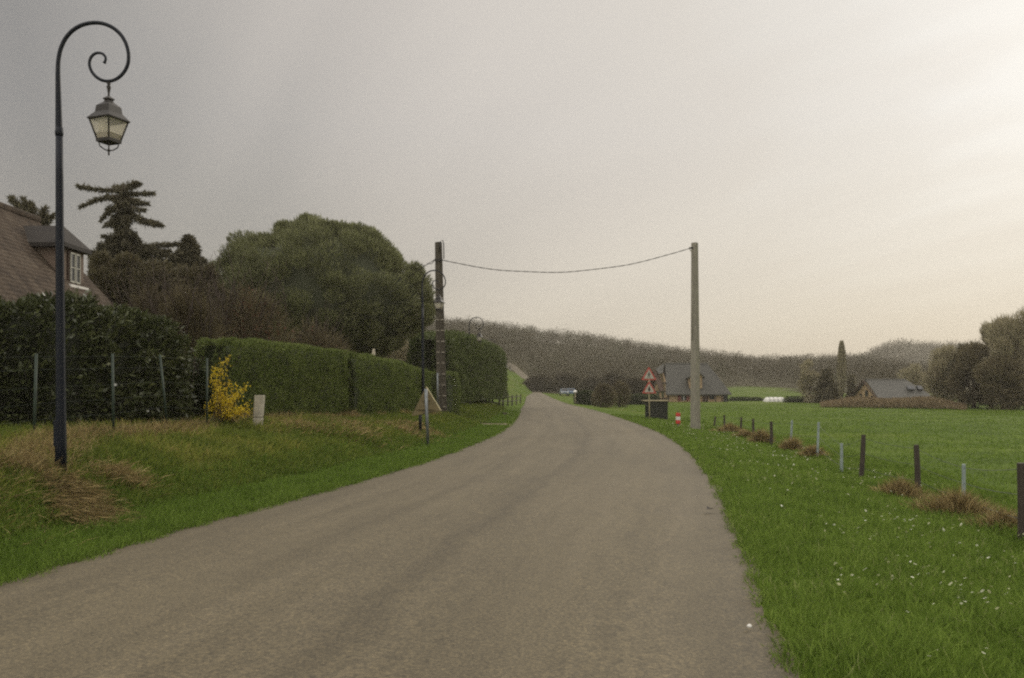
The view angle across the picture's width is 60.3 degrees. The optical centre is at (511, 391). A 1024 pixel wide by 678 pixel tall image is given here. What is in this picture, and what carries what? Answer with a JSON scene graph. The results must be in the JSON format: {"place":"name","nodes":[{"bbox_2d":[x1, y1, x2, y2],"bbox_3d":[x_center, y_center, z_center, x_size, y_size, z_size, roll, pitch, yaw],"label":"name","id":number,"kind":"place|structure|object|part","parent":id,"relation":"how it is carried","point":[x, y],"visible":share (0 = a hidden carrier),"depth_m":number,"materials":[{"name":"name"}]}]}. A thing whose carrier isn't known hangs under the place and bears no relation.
{"place":"outdoors","nodes":[
{"label":"outdoors","id":0,"kind":"place"},
{"bbox_2d":[0,413,463,546],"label":"combed grass","id":1,"kind":"structure","parent":0,"point":[119,469],"depth_m":12.36,"materials":[{"name":"green plant"}]},
{"bbox_2d":[0,360,798,677],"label":"road","id":2,"kind":"structure","parent":0,"point":[544,536],"depth_m":7.11,"materials":[{"name":"grey asphalt"}]},
{"bbox_2d":[624,419,804,673],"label":"edge grass","id":3,"kind":"structure","parent":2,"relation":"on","point":[759,577],"depth_m":7.24,"materials":[{"name":"green plant"}]},
{"bbox_2d":[0,334,1023,677],"bbox_3d":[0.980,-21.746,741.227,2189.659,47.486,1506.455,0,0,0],"label":"ground","id":4,"kind":"structure","parent":0,"point":[748,388],"depth_m":36.35,"materials":[{"name":"green plant"}]},
{"bbox_2d":[6,194,54,225],"bbox_3d":[-18.531,-3.421,33.992,1.692,8.470,1.500,0,0,-41],"label":"conifer tree","id":5,"kind":"object","parent":4,"relation":"on","point":[25,204],"visible":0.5,"depth_m":33.92,"materials":[{"name":"green plant"}]},
{"bbox_2d":[0,202,112,311],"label":"tiled house","id":6,"kind":"structure","parent":4,"relation":"on","point":[27,252],"depth_m":23.79,"materials":[{"name":"tile"}]},
{"bbox_2d":[12,465,150,528],"bbox_3d":[-5.308,1.344,10.762,2.539,0.819,1.549,0,0,44],"label":"dry grass tuft","id":7,"kind":"object","parent":4,"relation":"on","point":[82,497],"visible":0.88,"depth_m":10.65,"materials":[{"name":"brown plant"}]},
{"bbox_2d":[53,21,130,473],"bbox_3d":[-5.459,-1.862,11.542,0.960,5.949,0.422,0,0,12],"label":"street lamp","id":8,"kind":"object","parent":4,"relation":"on","point":[109,121],"visible":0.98,"depth_m":11.46,"materials":[{"name":"metal"}]},
{"bbox_2d":[53,420,58,445],"bbox_3d":[-5.913,0.542,11.434,0.070,0.340,0.012,0,0,0],"label":"access door","id":9,"kind":"structure","parent":8,"relation":"in","point":[55,422],"depth_m":11.43,"materials":[{"name":"metal"}]},
{"bbox_2d":[0,288,199,429],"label":"laurel hedge","id":10,"kind":"object","parent":4,"relation":"on","point":[139,340],"visible":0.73,"depth_m":16.38,"materials":[{"name":"green plant"}]},
{"bbox_2d":[0,354,207,431],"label":"garden fence","id":11,"kind":"object","parent":4,"relation":"on","point":[112,384],"visible":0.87,"depth_m":14.78,"materials":[{"name":"grey metal"}]},
{"bbox_2d":[74,178,183,262],"bbox_3d":[-17.361,-4.134,40.437,4.859,11.068,3.405,0,0,-32],"label":"cedar tree","id":12,"kind":"object","parent":4,"relation":"on","point":[123,237],"visible":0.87,"depth_m":39.81,"materials":[{"name":"green plant"}]},
{"bbox_2d":[86,250,185,307],"bbox_3d":[-16.019,-2.646,37.300,4.627,6.744,2.876,0,0,0],"label":"evergreen tree","id":13,"kind":"object","parent":4,"relation":"on","point":[102,258],"visible":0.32,"depth_m":36.48,"materials":[{"name":"green plant"}]},
{"bbox_2d":[93,248,180,325],"bbox_3d":[-11.071,-1.721,26.942,3.168,5.079,2.498,0,0,-12],"label":"bare shrub","id":14,"kind":"object","parent":4,"relation":"on","point":[141,305],"visible":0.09,"depth_m":26.80,"materials":[{"name":"brown plant"}]},
{"bbox_2d":[108,255,233,357],"bbox_3d":[-9.454,-1.546,24.883,3.255,4.867,2.613,0,0,-36],"label":"bare shrub","id":15,"kind":"object","parent":4,"relation":"on","point":[187,313],"visible":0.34,"depth_m":24.68,"materials":[{"name":"brown plant"}]},
{"bbox_2d":[165,234,229,293],"bbox_3d":[-14.851,-2.805,40.673,3.005,9.010,4.160,0,0,0],"label":"conifer tree","id":16,"kind":"object","parent":4,"relation":"on","point":[188,250],"visible":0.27,"depth_m":40.14,"materials":[{"name":"green plant"}]},
{"bbox_2d":[174,261,230,339],"bbox_3d":[-14.114,-2.417,38.538,4.016,6.571,2.318,0,0,0],"label":"evergreen tree","id":17,"kind":"object","parent":4,"relation":"on","point":[183,270],"visible":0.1,"depth_m":38.11,"materials":[{"name":"green plant"}]},
{"bbox_2d":[178,349,239,417],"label":"garden bush","id":18,"kind":"object","parent":4,"relation":"on","point":[199,377],"visible":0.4,"depth_m":20.29,"materials":[{"name":"green plant"}]},
{"bbox_2d":[0,409,440,484],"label":"dead grass","id":19,"kind":"structure","parent":4,"relation":"on","point":[34,456],"depth_m":13.28,"materials":[{"name":"brown plant"}]},
{"bbox_2d":[204,355,252,424],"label":"forsythia shrub","id":20,"kind":"object","parent":4,"relation":"on","point":[229,412],"visible":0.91,"depth_m":19.63,"materials":[{"name":"yellow plant"}]},
{"bbox_2d":[165,238,303,346],"bbox_3d":[-8.716,-2.181,29.003,3.830,5.834,3.670,0,0,19],"label":"copper shrub","id":21,"kind":"object","parent":4,"relation":"on","point":[243,315],"visible":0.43,"depth_m":28.62,"materials":[{"name":"brown plant"}]},
{"bbox_2d":[0,400,506,539],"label":"bank grass","id":22,"kind":"structure","parent":4,"relation":"on","point":[248,439],"depth_m":15.34,"materials":[{"name":"green plant"}]},
{"bbox_2d":[253,395,264,424],"bbox_3d":[-5.766,0.559,20.075,0.263,0.948,0.150,0,0,0],"label":"boundary stone","id":23,"kind":"object","parent":4,"relation":"on","point":[258,411],"visible":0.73,"depth_m":20.00,"materials":[{"name":"beige stone"}]},
{"bbox_2d":[0,406,521,585],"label":"roadside grass","id":24,"kind":"structure","parent":4,"relation":"on","point":[162,518],"depth_m":11.96,"materials":[{"name":"green plant"}]},
{"bbox_2d":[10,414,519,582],"bbox_3d":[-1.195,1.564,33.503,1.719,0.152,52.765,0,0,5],"label":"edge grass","id":25,"kind":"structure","parent":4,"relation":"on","point":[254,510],"depth_m":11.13,"materials":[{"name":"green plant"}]},
{"bbox_2d":[192,336,349,416],"bbox_3d":[-6.444,-0.266,24.540,1.416,2.304,7.695,0,0,12],"label":"trimmed hedge","id":26,"kind":"object","parent":4,"relation":"on","point":[287,376],"visible":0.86,"depth_m":23.50,"materials":[{"name":"green plant"}]},
{"bbox_2d":[264,300,354,353],"bbox_3d":[-6.843,-1.196,30.984,3.976,4.505,3.169,0,0,-13],"label":"bare shrub","id":27,"kind":"object","parent":4,"relation":"on","point":[318,339],"visible":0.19,"depth_m":30.78,"materials":[{"name":"brown plant"}]},
{"bbox_2d":[208,212,435,357],"bbox_3d":[-9.856,-3.852,44.998,12.223,10.631,10.336,0,0,0],"label":"umbrella pine","id":28,"kind":"object","parent":4,"relation":"on","point":[353,270],"visible":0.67,"depth_m":42.25,"materials":[{"name":"green plant"}]},
{"bbox_2d":[334,349,431,414],"bbox_3d":[-4.653,-0.211,32.399,1.606,2.289,9.426,0,0,11],"label":"trimmed hedge","id":29,"kind":"object","parent":4,"relation":"on","point":[375,383],"visible":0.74,"depth_m":30.22,"materials":[{"name":"green plant"}]},
{"bbox_2d":[383,341,409,361],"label":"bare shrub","id":30,"kind":"object","parent":4,"relation":"on","point":[401,354],"visible":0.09,"depth_m":58.88,"materials":[{"name":"brown plant"}]},
{"bbox_2d":[419,415,421,430],"bbox_3d":[-2.861,1.022,27.500,0.120,0.690,0.120,0,0,0],"label":"marker stub","id":31,"kind":"object","parent":4,"relation":"on","point":[420,422],"visible":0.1,"depth_m":27.45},
{"bbox_2d":[412,387,440,444],"bbox_3d":[-2.408,0.733,24.826,0.843,1.749,0.149,0,0,-4],"label":"warning sign","id":32,"kind":"object","parent":4,"relation":"on","point":[427,404],"visible":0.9,"depth_m":24.83,"materials":[{"name":"grey metal"}]},
{"bbox_2d":[421,270,445,393],"bbox_3d":[-3.108,-1.862,35.081,0.960,5.949,0.422,0,0,7],"label":"street lamp","id":33,"kind":"object","parent":4,"relation":"on","point":[438,302],"visible":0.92,"depth_m":34.97,"materials":[{"name":"metal"}]},
{"bbox_2d":[435,240,446,411],"bbox_3d":[-3.108,-2.538,38.478,0.583,8.121,0.479,0,0,-25],"label":"utility pole","id":34,"kind":"object","parent":4,"relation":"on","point":[441,396],"visible":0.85,"depth_m":38.39,"materials":[{"name":"grey concrete"}]},
{"bbox_2d":[428,370,461,415],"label":"trimmed hedge","id":35,"kind":"object","parent":4,"relation":"on","point":[453,390],"visible":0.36,"depth_m":44.65,"materials":[{"name":"green plant"}]},
{"bbox_2d":[404,329,508,403],"bbox_3d":[-3.013,-1.529,67.965,3.830,5.438,37.814,0,0,5],"label":"conifer hedge","id":36,"kind":"object","parent":4,"relation":"on","point":[485,372],"visible":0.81,"depth_m":56.01,"materials":[{"name":"green plant"}]},
{"bbox_2d":[469,317,483,403],"bbox_3d":[-2.311,-1.862,57.089,0.960,5.949,0.422,0,0,6],"label":"street lamp","id":37,"kind":"object","parent":4,"relation":"on","point":[479,336],"visible":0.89,"depth_m":56.99,"materials":[{"name":"metal"}]},
{"bbox_2d":[498,393,520,406],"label":"paddock fence","id":38,"kind":"object","parent":4,"relation":"on","point":[508,401],"visible":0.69,"depth_m":87.99,"materials":[{"name":"wood"}]},
{"bbox_2d":[522,375,561,392],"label":"bare bush","id":39,"kind":"object","parent":4,"relation":"on","point":[546,383],"visible":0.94,"depth_m":194.69,"materials":[{"name":"brown plant"}]},
{"bbox_2d":[559,388,568,395],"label":"parked car","id":40,"kind":"object","parent":4,"relation":"on","point":[563,391],"visible":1,"depth_m":170.42,"materials":[{"name":"silver metal"}]},
{"bbox_2d":[550,368,583,392],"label":"bare bush","id":41,"kind":"object","parent":4,"relation":"on","point":[566,379],"visible":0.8,"depth_m":198.78,"materials":[{"name":"brown plant"}]},
{"bbox_2d":[566,388,574,395],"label":"parked car","id":42,"kind":"object","parent":4,"relation":"on","point":[571,390],"visible":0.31,"depth_m":173.00,"materials":[{"name":"silver metal"}]},
{"bbox_2d":[573,390,596,405],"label":"box hedge","id":43,"kind":"object","parent":4,"relation":"on","point":[583,397],"visible":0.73,"depth_m":111.59,"materials":[{"name":"green plant"}]},
{"bbox_2d":[575,375,606,390],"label":"bare bush","id":44,"kind":"object","parent":4,"relation":"on","point":[587,382],"visible":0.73,"depth_m":188.99,"materials":[{"name":"brown plant"}]},
{"bbox_2d":[590,381,618,407],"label":"bare bush","id":45,"kind":"object","parent":4,"relation":"on","point":[603,393],"visible":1,"depth_m":99.60,"materials":[{"name":"brown plant"}]},
{"bbox_2d":[599,370,626,387],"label":"bare bush","id":46,"kind":"object","parent":4,"relation":"on","point":[608,378],"visible":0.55,"depth_m":189.21,"materials":[{"name":"brown plant"}]},
{"bbox_2d":[612,377,631,406],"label":"bare bush","id":47,"kind":"object","parent":4,"relation":"on","point":[619,385],"visible":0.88,"depth_m":103.67,"materials":[{"name":"brown plant"}]},
{"bbox_2d":[620,374,647,394],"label":"bare bush","id":48,"kind":"object","parent":4,"relation":"on","point":[637,383],"visible":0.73,"depth_m":168.82,"materials":[{"name":"brown plant"}]},
{"bbox_2d":[626,393,660,404],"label":"hedge","id":49,"kind":"object","parent":4,"relation":"on","point":[636,399],"visible":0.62,"depth_m":117.59,"materials":[{"name":"green plant"}]},
{"bbox_2d":[642,367,655,418],"bbox_3d":[8.069,0.169,51.984,0.868,3.221,0.099,0,0,0],"label":"warning sign","id":50,"kind":"object","parent":4,"relation":"on","point":[648,376],"visible":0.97,"depth_m":51.95,"materials":[{"name":"metal"}]},
{"bbox_2d":[642,400,668,419],"bbox_3d":[8.929,1.214,55.000,1.534,1.345,0.860,0,0,0],"label":"utility cabinet","id":51,"kind":"object","parent":4,"relation":"on","point":[658,408],"visible":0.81,"depth_m":54.63,"materials":[{"name":"black metal"}]},
{"bbox_3d":[8.680,1.138,54.642,0.552,0.933,0.020,0,0,0],"label":"door","id":52,"kind":"part","parent":51,"relation":"part of","materials":[{"name":"black metal"}]},
{"bbox_3d":[9.324,1.138,54.642,0.578,0.933,0.020,0,0,0],"label":"door","id":53,"kind":"part","parent":51,"relation":"part of","materials":[{"name":"black metal"}]},
{"bbox_2d":[676,413,679,425],"bbox_3d":[8.028,1.360,42.600,0.224,0.898,0.224,0,0,0],"label":"hazard marker","id":54,"kind":"object","parent":4,"relation":"on","point":[678,419],"visible":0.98,"depth_m":42.50,"materials":[{"name":"red plastic"}]},
{"bbox_2d":[399,314,976,392],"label":"woodland","id":55,"kind":"object","parent":4,"relation":"on","point":[875,369],"visible":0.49,"depth_m":323.54,"materials":[{"name":"plant"}]},
{"bbox_2d":[650,363,731,401],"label":"slate house","id":56,"kind":"structure","parent":4,"relation":"on","point":[673,382],"depth_m":133.51,"materials":[{"name":"grey stone"}]},
{"bbox_2d":[723,395,727,401],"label":"garage door","id":57,"kind":"structure","parent":56,"relation":"in","point":[725,397],"depth_m":133.19,"materials":[{"name":"grey glass"}]},
{"bbox_2d":[689,242,700,429],"bbox_3d":[8.133,-2.321,39.429,0.360,8.693,0.559,0,0,45],"label":"utility pole","id":58,"kind":"object","parent":4,"relation":"on","point":[695,423],"visible":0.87,"depth_m":39.39,"materials":[{"name":"concrete"}]},
{"bbox_2d":[442,247,691,272],"bbox_3d":[2.454,-5.821,38.800,11.170,1.214,0.041,0,0,-5],"label":"overhead cable","id":59,"kind":"object","parent":58,"relation":"attached to","point":[568,271],"visible":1,"depth_m":38.80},
{"bbox_2d":[702,422,747,432],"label":"dry grass tuft","id":60,"kind":"object","parent":4,"relation":"on","point":[728,427],"visible":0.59,"depth_m":37.79,"materials":[{"name":"brown plant"}]},
{"bbox_2d":[729,429,754,437],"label":"dry grass tuft","id":61,"kind":"object","parent":4,"relation":"on","point":[744,433],"visible":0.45,"depth_m":33.89,"materials":[{"name":"brown plant"}]},
{"bbox_2d":[728,396,763,400],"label":"hedge","id":62,"kind":"object","parent":4,"relation":"on","point":[744,398],"visible":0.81,"depth_m":137.60,"materials":[{"name":"green plant"}]},
{"bbox_2d":[746,427,775,442],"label":"dry grass tuft","id":63,"kind":"object","parent":4,"relation":"on","point":[759,436],"visible":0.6,"depth_m":30.36,"materials":[{"name":"brown plant"}]},
{"bbox_2d":[763,397,782,401],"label":"polytunnel","id":64,"kind":"structure","parent":4,"relation":"on","point":[773,399],"depth_m":133.17,"materials":[{"name":"white plastic"}]},
{"bbox_2d":[777,434,804,450],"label":"dry grass tuft","id":65,"kind":"object","parent":4,"relation":"on","point":[791,444],"visible":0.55,"depth_m":26.87,"materials":[{"name":"brown plant"}]},
{"bbox_2d":[783,396,807,402],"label":"hedge","id":66,"kind":"object","parent":4,"relation":"on","point":[789,399],"visible":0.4,"depth_m":129.60,"materials":[{"name":"green plant"}]},
{"bbox_2d":[795,359,820,402],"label":"bare tree","id":67,"kind":"object","parent":4,"relation":"on","point":[808,376],"visible":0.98,"depth_m":127.55,"materials":[{"name":"brown plant"}]},
{"bbox_2d":[793,443,830,456],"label":"dry grass tuft","id":68,"kind":"object","parent":4,"relation":"on","point":[810,450],"visible":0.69,"depth_m":24.40,"materials":[{"name":"brown plant"}]},
{"bbox_2d":[811,367,843,402],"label":"conifer tree","id":69,"kind":"object","parent":4,"relation":"on","point":[825,388],"visible":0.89,"depth_m":125.30,"materials":[{"name":"green plant"}]},
{"bbox_2d":[649,421,1023,655],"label":"daisies","id":70,"kind":"object","parent":4,"relation":"on","point":[950,583],"visible":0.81,"depth_m":11.02,"materials":[{"name":"white plant"}]},
{"bbox_2d":[837,340,845,397],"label":"poplar tree","id":71,"kind":"object","parent":4,"relation":"on","point":[841,367],"visible":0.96,"depth_m":139.65,"materials":[{"name":"green plant"}]},
{"bbox_2d":[844,374,856,396],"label":"conifer tree","id":72,"kind":"object","parent":4,"relation":"on","point":[851,384],"visible":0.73,"depth_m":133.61,"materials":[{"name":"green plant"}]},
{"bbox_2d":[713,415,1023,538],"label":"wire fence","id":73,"kind":"object","parent":4,"relation":"on","point":[1020,495],"visible":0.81,"depth_m":16.16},
{"bbox_2d":[849,379,929,397],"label":"slate house","id":74,"kind":"structure","parent":4,"relation":"on","point":[887,388],"depth_m":124.22,"materials":[{"name":"grey stone"}]},
{"bbox_2d":[820,395,967,409],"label":"scrub","id":75,"kind":"object","parent":4,"relation":"on","point":[927,402],"visible":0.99,"depth_m":95.88,"materials":[{"name":"brown plant"}]},
{"bbox_2d":[868,472,933,500],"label":"dry grass tuft","id":76,"kind":"object","parent":4,"relation":"on","point":[905,488],"visible":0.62,"depth_m":15.51,"materials":[{"name":"brown plant"}]},
{"bbox_2d":[895,361,930,394],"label":"bare tree","id":77,"kind":"object","parent":4,"relation":"on","point":[916,375],"visible":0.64,"depth_m":149.27,"materials":[{"name":"brown plant"}]},
{"bbox_2d":[828,337,1020,370],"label":"distant woodland","id":78,"kind":"object","parent":4,"relation":"on","point":[908,349],"visible":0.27,"depth_m":759.35,"materials":[{"name":"plant"}]},
{"bbox_2d":[919,342,967,401],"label":"bare tree","id":79,"kind":"object","parent":4,"relation":"on","point":[943,355],"visible":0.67,"depth_m":102.94,"materials":[{"name":"brown plant"}]},
{"bbox_2d":[897,483,1011,519],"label":"dry grass tuft","id":80,"kind":"object","parent":4,"relation":"on","point":[958,503],"visible":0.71,"depth_m":13.26,"materials":[{"name":"brown plant"}]},
{"bbox_2d":[944,343,971,402],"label":"tree","id":81,"kind":"object","parent":4,"relation":"on","point":[954,360],"visible":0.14,"depth_m":99.46,"materials":[{"name":"green plant"}]},
{"bbox_2d":[944,339,990,408],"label":"bare tree","id":82,"kind":"object","parent":4,"relation":"on","point":[972,354],"visible":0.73,"depth_m":95.45,"materials":[{"name":"green plant"}]},
{"bbox_2d":[958,504,1016,533],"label":"dry grass tuft","id":83,"kind":"object","parent":4,"relation":"on","point":[998,515],"visible":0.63,"depth_m":11.95,"materials":[{"name":"brown plant"}]},
{"bbox_2d":[977,318,1012,407],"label":"bare tree","id":84,"kind":"object","parent":4,"relation":"on","point":[982,331],"visible":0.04,"depth_m":96.70,"materials":[{"name":"brown plant"}]},
{"bbox_2d":[971,353,1023,409],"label":"bare tree","id":85,"kind":"object","parent":4,"relation":"on","point":[993,371],"visible":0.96,"depth_m":89.22,"materials":[{"name":"green plant"}]},
{"bbox_2d":[971,305,1023,408],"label":"bare tree","id":86,"kind":"object","parent":4,"relation":"on","point":[1004,336],"visible":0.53,"depth_m":91.10,"materials":[{"name":"brown plant"}]},
{"bbox_2d":[1015,307,1023,377],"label":"bare tree","id":87,"kind":"object","parent":4,"relation":"on","point":[1021,349],"visible":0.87,"depth_m":88.44,"materials":[{"name":"brown plant"}]},
{"bbox_2d":[0,0,1023,368],"label":"sky","id":88,"kind":"structure","parent":0,"point":[851,172],"materials":[{"name":"grey"}]},
{"bbox_2d":[606,403,1023,511],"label":"field grass","id":89,"kind":"structure","parent":0,"point":[904,459],"depth_m":42.71,"materials":[{"name":"green plant"}]},
{"bbox_2d":[610,413,1023,677],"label":"verge grass","id":90,"kind":"structure","parent":0,"point":[701,445],"depth_m":8.51,"materials":[{"name":"green plant"}]}
]}

